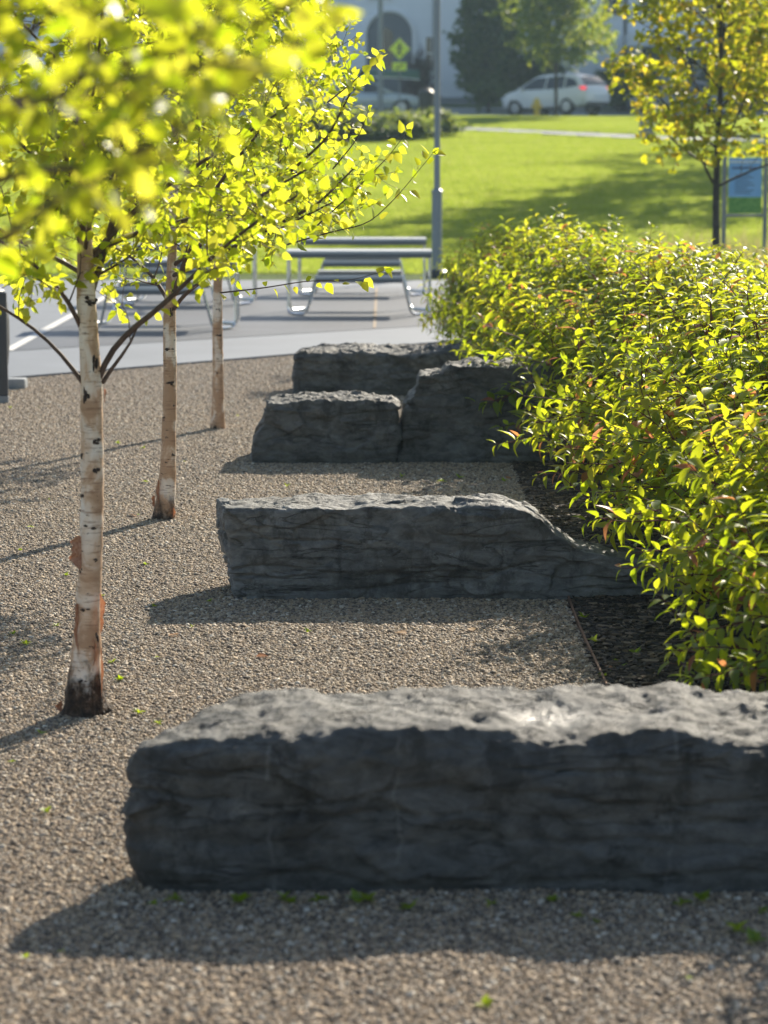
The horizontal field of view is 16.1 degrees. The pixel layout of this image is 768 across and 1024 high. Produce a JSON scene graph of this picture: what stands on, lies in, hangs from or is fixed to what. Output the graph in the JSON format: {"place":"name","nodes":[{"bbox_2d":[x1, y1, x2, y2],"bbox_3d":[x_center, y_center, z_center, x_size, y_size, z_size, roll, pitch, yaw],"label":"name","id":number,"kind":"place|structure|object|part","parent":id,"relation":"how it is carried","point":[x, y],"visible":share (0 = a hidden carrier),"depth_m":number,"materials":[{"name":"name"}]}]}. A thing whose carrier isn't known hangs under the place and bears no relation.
{"place":"outdoors","nodes":[
{"label":"outdoors","id":0,"kind":"place"},
{"bbox_2d":[0,287,9,402],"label":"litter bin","id":1,"kind":"object","parent":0,"point":[4,340],"visible":0.98,"depth_m":21.03,"materials":[{"name":"metal"}]},
{"bbox_2d":[8,377,27,388],"bbox_3d":[-3.021,-1.055,22.342,0.170,0.090,0.160,0,8,0],"label":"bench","id":2,"kind":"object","parent":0,"point":[17,382],"depth_m":22.26,"materials":[{"name":"grey concrete"}]},
{"bbox_2d":[0,280,468,377],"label":"concrete path","id":3,"kind":"structure","parent":0,"point":[32,363],"depth_m":27.22,"materials":[{"name":"grey concrete"}]},
{"bbox_2d":[9,295,104,349],"bbox_3d":[-3.610,-2.319,31.761,0.100,0.001,11.630,0,8,0],"label":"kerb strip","id":4,"kind":"object","parent":3,"relation":"on","point":[35,335],"visible":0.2,"depth_m":29.01,"materials":[{"name":"grey"}]},
{"bbox_2d":[13,288,456,350],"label":"paved terrace","id":5,"kind":"structure","parent":0,"point":[265,312],"depth_m":31.25,"materials":[{"name":"grey concrete"}]},
{"bbox_2d":[94,257,239,328],"bbox_3d":[-2.420,-2.377,29.457,1.690,0.732,1.630,0,8,0],"label":"picnic table","id":6,"kind":"object","parent":5,"relation":"on","point":[146,289],"visible":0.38,"depth_m":29.05,"materials":[{"name":"silver metal"}]},
{"bbox_2d":[119,242,256,304],"bbox_3d":[-2.440,-2.986,33.959,1.690,0.732,1.630,0,8,0],"label":"picnic table","id":7,"kind":"object","parent":5,"relation":"on","point":[254,275],"visible":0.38,"depth_m":33.59,"materials":[{"name":"silver metal"}]},
{"bbox_2d":[286,249,431,314],"bbox_3d":[-0.290,-2.708,31.908,1.690,0.732,1.630,0,8,0],"label":"picnic table","id":8,"kind":"object","parent":5,"relation":"on","point":[397,276],"visible":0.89,"depth_m":31.50,"materials":[{"name":"silver metal"}]},
{"bbox_2d":[297,237,425,295],"bbox_3d":[-0.290,-3.254,35.943,1.690,0.732,1.630,0,8,0],"label":"picnic table","id":9,"kind":"object","parent":5,"relation":"on","point":[362,262],"visible":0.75,"depth_m":35.53,"materials":[{"name":"silver metal"}]},
{"bbox_2d":[373,287,377,327],"bbox_3d":[-0.102,-2.541,33.401,0.035,0.001,8.321,0,8,0],"label":"paving joint","id":10,"kind":"object","parent":5,"relation":"on","point":[375,309],"visible":1,"depth_m":32.70,"materials":[{"name":"brown"}]},
{"bbox_2d":[0,341,767,1023],"bbox_3d":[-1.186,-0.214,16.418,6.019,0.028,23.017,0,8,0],"label":"gravel","id":11,"kind":"structure","parent":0,"point":[360,645],"depth_m":8.91,"materials":[{"name":"beige gravel"}]},
{"bbox_2d":[20,953,30,957],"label":"weed","id":12,"kind":"object","parent":11,"relation":"on","point":[24,955],"visible":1,"depth_m":6.70,"materials":[{"name":"green plant"}]},
{"bbox_2d":[41,805,51,811],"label":"weed","id":13,"kind":"object","parent":11,"relation":"on","point":[46,809],"visible":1,"depth_m":8.16,"materials":[{"name":"green plant"}]},
{"bbox_2d":[163,892,185,902],"bbox_3d":[-0.558,1.024,7.208,0.064,0.023,0.047,-2,8,-14],"label":"weed","id":14,"kind":"object","parent":11,"relation":"on","point":[175,896],"visible":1,"depth_m":7.21,"materials":[{"name":"green plant"}]},
{"bbox_2d":[0,0,362,279],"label":"birch tree","id":15,"kind":"object","parent":11,"relation":"on","point":[223,74],"visible":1,"depth_m":4.10,"materials":[{"name":"yellow plant"}]},
{"bbox_2d":[0,0,375,717],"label":"birch tree","id":16,"kind":"object","parent":11,"relation":"on","point":[84,692],"visible":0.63,"depth_m":9.40,"materials":[{"name":"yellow plant"}]},
{"bbox_2d":[65,0,367,428],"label":"birch tree","id":17,"kind":"object","parent":11,"relation":"on","point":[217,415],"visible":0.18,"depth_m":19.06,"materials":[{"name":"green plant"}]},
{"bbox_2d":[0,0,445,519],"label":"birch tree","id":18,"kind":"object","parent":11,"relation":"on","point":[164,505],"visible":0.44,"depth_m":13.84,"materials":[{"name":"green plant"}]},
{"bbox_2d":[230,892,252,901],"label":"weed","id":19,"kind":"object","parent":11,"relation":"on","point":[239,898],"visible":1,"depth_m":7.18,"materials":[{"name":"green plant"}]},
{"bbox_2d":[276,891,289,899],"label":"weed","id":20,"kind":"object","parent":11,"relation":"on","point":[284,896],"visible":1,"depth_m":7.22,"materials":[{"name":"green plant"}]},
{"bbox_2d":[282,896,295,901],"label":"weed","id":21,"kind":"object","parent":11,"relation":"on","point":[291,899],"visible":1,"depth_m":7.18,"materials":[{"name":"green plant"}]},
{"bbox_2d":[308,893,328,901],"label":"weed","id":22,"kind":"object","parent":11,"relation":"on","point":[318,897],"visible":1,"depth_m":7.21,"materials":[{"name":"green plant"}]},
{"bbox_2d":[249,390,402,463],"bbox_3d":[-0.380,-0.513,17.348,0.993,0.507,0.628,0,8,0],"label":"boulder","id":23,"kind":"object","parent":11,"relation":"on","point":[354,427],"visible":0.94,"depth_m":17.07,"materials":[{"name":"stone"}]},
{"bbox_2d":[345,888,368,902],"bbox_3d":[-0.067,1.013,7.173,0.066,0.036,0.049,-5,9,-35],"label":"weed","id":24,"kind":"object","parent":11,"relation":"on","point":[356,896],"visible":1,"depth_m":7.18,"materials":[{"name":"green plant"}]},
{"bbox_2d":[359,892,376,904],"bbox_3d":[-0.048,1.017,7.201,0.061,0.037,0.062,-2,8,-14],"label":"weed","id":25,"kind":"object","parent":11,"relation":"on","point":[371,895],"visible":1,"depth_m":7.19,"materials":[{"name":"green plant"}]},
{"bbox_2d":[291,342,513,395],"bbox_3d":[0.208,-1.131,21.984,1.898,0.473,0.817,0,8,0],"label":"boulder","id":26,"kind":"object","parent":11,"relation":"on","point":[386,369],"visible":0.48,"depth_m":21.62,"materials":[{"name":"stone"}]},
{"bbox_2d":[399,899,416,908],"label":"weed","id":27,"kind":"object","parent":11,"relation":"on","point":[407,906],"visible":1,"depth_m":7.12,"materials":[{"name":"green plant"}]},
{"bbox_2d":[120,681,767,894],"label":"boulder","id":28,"kind":"object","parent":11,"relation":"on","point":[662,787],"visible":0.97,"depth_m":7.28,"materials":[{"name":"stone"}]},
{"bbox_2d":[216,492,682,600],"bbox_3d":[0.315,0.182,12.179,2.157,0.537,0.482,0,8,0],"label":"boulder","id":29,"kind":"object","parent":11,"relation":"on","point":[387,545],"visible":0.78,"depth_m":11.98,"materials":[{"name":"stone"}]},
{"bbox_2d":[475,993,493,1006],"bbox_3d":[0.235,1.137,6.323,0.040,0.024,0.042,3,8,19],"label":"weed","id":30,"kind":"object","parent":11,"relation":"on","point":[486,1001],"visible":1,"depth_m":6.33,"materials":[{"name":"green plant"}]},
{"bbox_2d":[485,899,495,906],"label":"weed","id":31,"kind":"object","parent":11,"relation":"on","point":[489,902],"visible":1,"depth_m":7.17,"materials":[{"name":"green plant"}]},
{"bbox_2d":[396,354,593,462],"bbox_3d":[0.694,-0.629,17.387,1.312,0.733,0.710,0,8,0],"label":"boulder","id":32,"kind":"object","parent":11,"relation":"on","point":[442,418],"visible":0.57,"depth_m":17.10,"materials":[{"name":"stone"}]},
{"bbox_2d":[546,894,560,900],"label":"weed","id":33,"kind":"object","parent":11,"relation":"on","point":[553,897],"visible":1,"depth_m":7.20,"materials":[{"name":"green plant"}]},
{"bbox_2d":[570,909,585,916],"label":"weed","id":34,"kind":"object","parent":11,"relation":"on","point":[577,914],"visible":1,"depth_m":7.06,"materials":[{"name":"green plant"}]},
{"bbox_2d":[568,596,608,686],"bbox_3d":[0.815,0.667,10.068,0.020,0.078,3.874,0,8,0],"label":"garden edging","id":35,"kind":"object","parent":11,"relation":"on","point":[587,642],"visible":0.16,"depth_m":10.91,"materials":[{"name":"black metal"}]},
{"bbox_2d":[672,897,691,905],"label":"weed","id":36,"kind":"object","parent":11,"relation":"on","point":[681,900],"visible":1,"depth_m":7.18,"materials":[{"name":"green plant"}]},
{"bbox_2d":[694,889,709,900],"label":"weed","id":37,"kind":"object","parent":11,"relation":"on","point":[702,896],"visible":1,"depth_m":7.20,"materials":[{"name":"green plant"}]},
{"bbox_2d":[725,920,749,932],"bbox_3d":[0.890,1.053,6.920,0.069,0.042,0.070,-4,9,-26],"label":"weed","id":38,"kind":"object","parent":11,"relation":"on","point":[736,926],"visible":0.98,"depth_m":6.91,"materials":[{"name":"green plant"}]},
{"bbox_2d":[745,926,767,941],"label":"weed","id":39,"kind":"object","parent":11,"relation":"on","point":[754,935],"visible":1,"depth_m":6.84,"materials":[{"name":"green plant"}]},
{"bbox_2d":[757,906,767,913],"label":"weed","id":40,"kind":"object","parent":11,"relation":"on","point":[762,909],"visible":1,"depth_m":7.10,"materials":[{"name":"green plant"}]},
{"bbox_2d":[0,103,767,279],"bbox_3d":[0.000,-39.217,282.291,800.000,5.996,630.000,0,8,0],"label":"ground","id":41,"kind":"structure","parent":0,"point":[280,276],"depth_m":41.22,"materials":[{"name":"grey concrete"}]},
{"bbox_2d":[268,104,353,140],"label":"leafy shrub","id":42,"kind":"object","parent":41,"relation":"on","point":[326,128],"visible":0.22,"depth_m":81.25,"materials":[{"name":"green plant"}]},
{"bbox_2d":[0,0,623,103],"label":"white house","id":43,"kind":"structure","parent":41,"relation":"on","point":[411,23],"depth_m":124.20,"materials":[{"name":"paint"}]},
{"bbox_2d":[315,10,338,62],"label":"window","id":44,"kind":"structure","parent":43,"relation":"in","point":[334,34],"depth_m":124.21,"materials":[{"name":"glass"}]},
{"bbox_2d":[362,8,416,93],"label":"arched door","id":45,"kind":"structure","parent":43,"relation":"in","point":[396,23],"depth_m":124.12,"materials":[{"name":"paint"}]},
{"bbox_2d":[424,35,432,71],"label":"window","id":46,"kind":"structure","parent":43,"relation":"in","point":[428,39],"depth_m":124.23,"materials":[{"name":"paint"}]},
{"bbox_2d":[601,0,620,15],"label":"window","id":47,"kind":"structure","parent":43,"relation":"in","point":[611,2],"depth_m":125.15,"materials":[{"name":"glass"}]},
{"bbox_2d":[317,108,406,139],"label":"leafy shrub","id":48,"kind":"object","parent":41,"relation":"on","point":[378,127],"visible":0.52,"depth_m":81.48,"materials":[{"name":"green plant"}]},
{"bbox_2d":[375,0,383,114],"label":"utility pole","id":49,"kind":"object","parent":41,"relation":"on","point":[380,47],"visible":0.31,"depth_m":107.93,"materials":[{"name":"grey metal"}]},
{"bbox_2d":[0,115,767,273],"bbox_3d":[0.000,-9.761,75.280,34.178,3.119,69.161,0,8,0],"label":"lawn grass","id":50,"kind":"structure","parent":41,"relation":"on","point":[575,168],"depth_m":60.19,"materials":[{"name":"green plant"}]},
{"bbox_2d":[464,127,763,141],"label":"footpath","id":51,"kind":"structure","parent":50,"relation":"on","point":[577,133],"depth_m":87.07,"materials":[{"name":"concrete"}]},
{"bbox_2d":[389,36,409,110],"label":"crossing sign","id":52,"kind":"object","parent":41,"relation":"on","point":[399,49],"visible":0.98,"depth_m":108.50,"materials":[{"name":"green"}]},
{"bbox_2d":[372,107,442,138],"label":"leafy shrub","id":53,"kind":"object","parent":41,"relation":"on","point":[422,127],"visible":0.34,"depth_m":82.61,"materials":[{"name":"green plant"}]},
{"bbox_2d":[398,44,441,99],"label":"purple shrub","id":54,"kind":"object","parent":41,"relation":"on","point":[416,86],"visible":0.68,"depth_m":120.77,"materials":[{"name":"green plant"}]},
{"bbox_2d":[418,88,433,113],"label":"street bin","id":55,"kind":"object","parent":41,"relation":"on","point":[425,96],"visible":0.79,"depth_m":103.60,"materials":[{"name":"black metal"}]},
{"bbox_2d":[426,0,446,277],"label":"lamp post","id":56,"kind":"object","parent":41,"relation":"on","point":[436,191],"visible":0.79,"depth_m":40.25,"materials":[{"name":"metal"}]},
{"bbox_2d":[411,106,466,136],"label":"leafy shrub","id":57,"kind":"object","parent":41,"relation":"on","point":[449,125],"visible":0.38,"depth_m":84.74,"materials":[{"name":"green plant"}]},
{"bbox_2d":[441,0,527,112],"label":"dark tree","id":58,"kind":"object","parent":41,"relation":"on","point":[485,63],"visible":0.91,"depth_m":118.59,"materials":[{"name":"green plant"}]},
{"bbox_2d":[503,49,565,111],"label":"evergreen bush","id":59,"kind":"object","parent":41,"relation":"on","point":[530,73],"visible":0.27,"depth_m":119.11,"materials":[{"name":"green plant"}]},
{"bbox_2d":[531,97,541,115],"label":"fire hydrant","id":60,"kind":"object","parent":41,"relation":"on","point":[536,106],"visible":0.91,"depth_m":107.74,"materials":[{"name":"yellow metal"}]},
{"bbox_2d":[484,0,619,115],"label":"street tree","id":61,"kind":"object","parent":41,"relation":"on","point":[542,35],"visible":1,"depth_m":104.94,"materials":[{"name":"green plant"}]},
{"bbox_2d":[592,55,662,111],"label":"evergreen bush","id":62,"kind":"object","parent":41,"relation":"on","point":[618,102],"visible":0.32,"depth_m":119.22,"materials":[{"name":"green plant"}]},
{"bbox_2d":[623,0,767,102],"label":"porch house","id":63,"kind":"structure","parent":41,"relation":"on","point":[629,31],"depth_m":125.60,"materials":[{"name":"white paint"}]},
{"bbox_2d":[639,1,658,19],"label":"window","id":64,"kind":"structure","parent":63,"relation":"in","point":[645,3],"depth_m":125.49,"materials":[{"name":"glass"}]},
{"bbox_2d":[641,48,660,88],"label":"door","id":65,"kind":"structure","parent":63,"relation":"in","point":[654,56],"depth_m":125.74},
{"bbox_2d":[676,54,696,80],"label":"window","id":66,"kind":"structure","parent":63,"relation":"in","point":[688,60],"depth_m":125.83,"materials":[{"name":"glass"}]},
{"bbox_2d":[697,4,717,19],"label":"window","id":67,"kind":"structure","parent":63,"relation":"in","point":[710,6],"depth_m":125.49,"materials":[{"name":"glass"}]},
{"bbox_2d":[626,223,767,274],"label":"meadow grass","id":68,"kind":"structure","parent":41,"relation":"on","point":[747,242],"depth_m":40.28,"materials":[{"name":"green plant"}]},
{"bbox_2d":[692,8,767,111],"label":"evergreen bush","id":69,"kind":"object","parent":41,"relation":"on","point":[704,79],"visible":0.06,"depth_m":119.43,"materials":[{"name":"green plant"}]},
{"bbox_2d":[721,134,767,264],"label":"information board","id":70,"kind":"object","parent":41,"relation":"on","point":[744,193],"visible":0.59,"depth_m":37.22,"materials":[{"name":"blue"}]},
{"label":"mulch bed","id":71,"kind":"structure","parent":41,"relation":"on","visible":0},
{"bbox_2d":[417,220,567,338],"bbox_3d":[1.112,-2.118,25.740,1.594,1.301,1.703,1,8,6],"label":"dogwood shrub","id":72,"kind":"object","parent":71,"relation":"on","point":[454,278],"visible":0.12,"depth_m":25.60,"materials":[{"name":"green plant"}]},
{"bbox_2d":[416,204,637,344],"bbox_3d":[1.373,-1.825,22.797,2.189,1.512,2.237,-1,8,-10],"label":"dogwood shrub","id":73,"kind":"object","parent":71,"relation":"on","point":[528,257],"visible":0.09,"depth_m":22.63,"materials":[{"name":"green plant"}]},
{"bbox_2d":[449,213,695,359],"bbox_3d":[1.554,-1.445,20.023,2.360,1.501,2.386,7,11,43],"label":"dogwood shrub","id":74,"kind":"object","parent":71,"relation":"on","point":[570,279],"visible":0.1,"depth_m":19.80,"materials":[{"name":"green plant"}]},
{"bbox_2d":[589,634,598,641],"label":"weed","id":75,"kind":"object","parent":71,"relation":"on","point":[594,637],"visible":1,"depth_m":10.93,"materials":[{"name":"green plant"}]},
{"bbox_2d":[462,235,767,439],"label":"dogwood shrub","id":76,"kind":"object","parent":71,"relation":"on","point":[558,337],"visible":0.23,"depth_m":16.93,"materials":[{"name":"green plant"}]},
{"bbox_2d":[468,342,767,692],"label":"mulch","id":77,"kind":"object","parent":71,"relation":"on","point":[630,621],"visible":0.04,"depth_m":11.45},
{"bbox_2d":[490,246,767,506],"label":"dogwood shrub","id":78,"kind":"object","parent":71,"relation":"on","point":[577,420],"visible":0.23,"depth_m":14.37,"materials":[{"name":"green plant"}]},
{"bbox_2d":[629,647,641,652],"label":"weed","id":79,"kind":"object","parent":71,"relation":"on","point":[635,650],"visible":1,"depth_m":10.68,"materials":[{"name":"green plant"}]},
{"bbox_2d":[539,261,767,551],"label":"dogwood shrub","id":80,"kind":"object","parent":71,"relation":"on","point":[665,420],"visible":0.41,"depth_m":12.22,"materials":[{"name":"green plant"}]},
{"bbox_2d":[583,239,767,329],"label":"dogwood shrub","id":81,"kind":"object","parent":71,"relation":"on","point":[724,260],"visible":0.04,"depth_m":18.41,"materials":[{"name":"green plant"}]},
{"bbox_2d":[586,356,767,622],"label":"dogwood shrub","id":82,"kind":"object","parent":71,"relation":"on","point":[685,562],"visible":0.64,"depth_m":10.12,"materials":[{"name":"green plant"}]},
{"bbox_2d":[601,0,767,260],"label":"maple tree","id":83,"kind":"object","parent":71,"relation":"on","point":[749,54],"visible":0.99,"depth_m":30.28,"materials":[{"name":"yellow plant"}]},
{"bbox_2d":[638,341,767,589],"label":"dogwood shrub","id":84,"kind":"object","parent":71,"relation":"on","point":[750,392],"visible":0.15,"depth_m":11.41,"materials":[{"name":"green plant"}]},
{"bbox_2d":[642,477,767,692],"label":"dogwood shrub","id":85,"kind":"object","parent":71,"relation":"on","point":[751,673],"visible":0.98,"depth_m":8.91,"materials":[{"name":"green plant"}]},
{"bbox_2d":[650,265,767,350],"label":"dogwood shrub","id":86,"kind":"object","parent":71,"relation":"on","point":[757,272],"visible":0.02,"depth_m":16.03,"materials":[{"name":"green plant"}]},
{"bbox_2d":[664,237,767,284],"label":"dogwood shrub","id":87,"kind":"object","parent":71,"relation":"on","point":[735,239],"visible":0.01,"depth_m":23.24,"materials":[{"name":"green plant"}]},
{"bbox_2d":[739,258,766,291],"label":"dogwood shrub","id":88,"kind":"object","parent":71,"relation":"on","point":[752,270],"depth_m":19.63,"materials":[{"name":"green plant"}]},
{"bbox_2d":[21,108,767,114],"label":"pavement","id":89,"kind":"structure","parent":0,"point":[503,111],"depth_m":119.77,"materials":[{"name":"grey concrete"}]},
{"bbox_2d":[639,119,654,136],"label":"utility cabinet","id":90,"kind":"object","parent":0,"point":[641,122],"visible":0.18,"depth_m":84.55,"materials":[{"name":"grey metal"}]},
{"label":"door","id":91,"kind":"part","parent":90,"relation":"part of","materials":[{"name":"grey metal"}]},
{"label":"road","id":92,"kind":"structure","parent":0,"visible":0},
{"bbox_2d":[312,80,418,112],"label":"parked car","id":93,"kind":"object","parent":92,"relation":"on","point":[367,96],"visible":0.48,"depth_m":110.28,"materials":[{"name":"silver metal"}]},
{"bbox_2d":[298,68,419,79],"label":"canoe","id":94,"kind":"object","parent":93,"relation":"on","point":[412,74],"visible":0.41,"depth_m":110.75,"materials":[{"name":"paint"}]},
{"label":"window","id":95,"kind":"part","parent":93,"relation":"part of","materials":[{"name":"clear glass"}]},
{"bbox_2d":[501,73,609,115],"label":"parked car","id":96,"kind":"object","parent":92,"relation":"on","point":[589,94],"visible":0.89,"depth_m":110.23,"materials":[{"name":"white metal"}]},
{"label":"window","id":97,"kind":"part","parent":96,"relation":"part of","materials":[{"name":"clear glass"}]},
{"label":"window","id":98,"kind":"part","parent":96,"relation":"part of","materials":[{"name":"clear glass"}]},
{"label":"window","id":99,"kind":"part","parent":96,"relation":"part of","materials":[{"name":"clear glass"}]},
{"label":"rear window","id":100,"kind":"part","parent":96,"relation":"part of","materials":[{"name":"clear glass"}]},
{"bbox_2d":[627,80,741,114],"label":"parked car","id":101,"kind":"object","parent":92,"relation":"on","point":[701,85],"visible":0.21,"depth_m":110.70,"materials":[{"name":"blue"}]},
{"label":"window","id":102,"kind":"part","parent":101,"relation":"part of","materials":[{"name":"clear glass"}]},
{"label":"window","id":103,"kind":"part","parent":101,"relation":"part of","materials":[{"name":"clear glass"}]}
]}

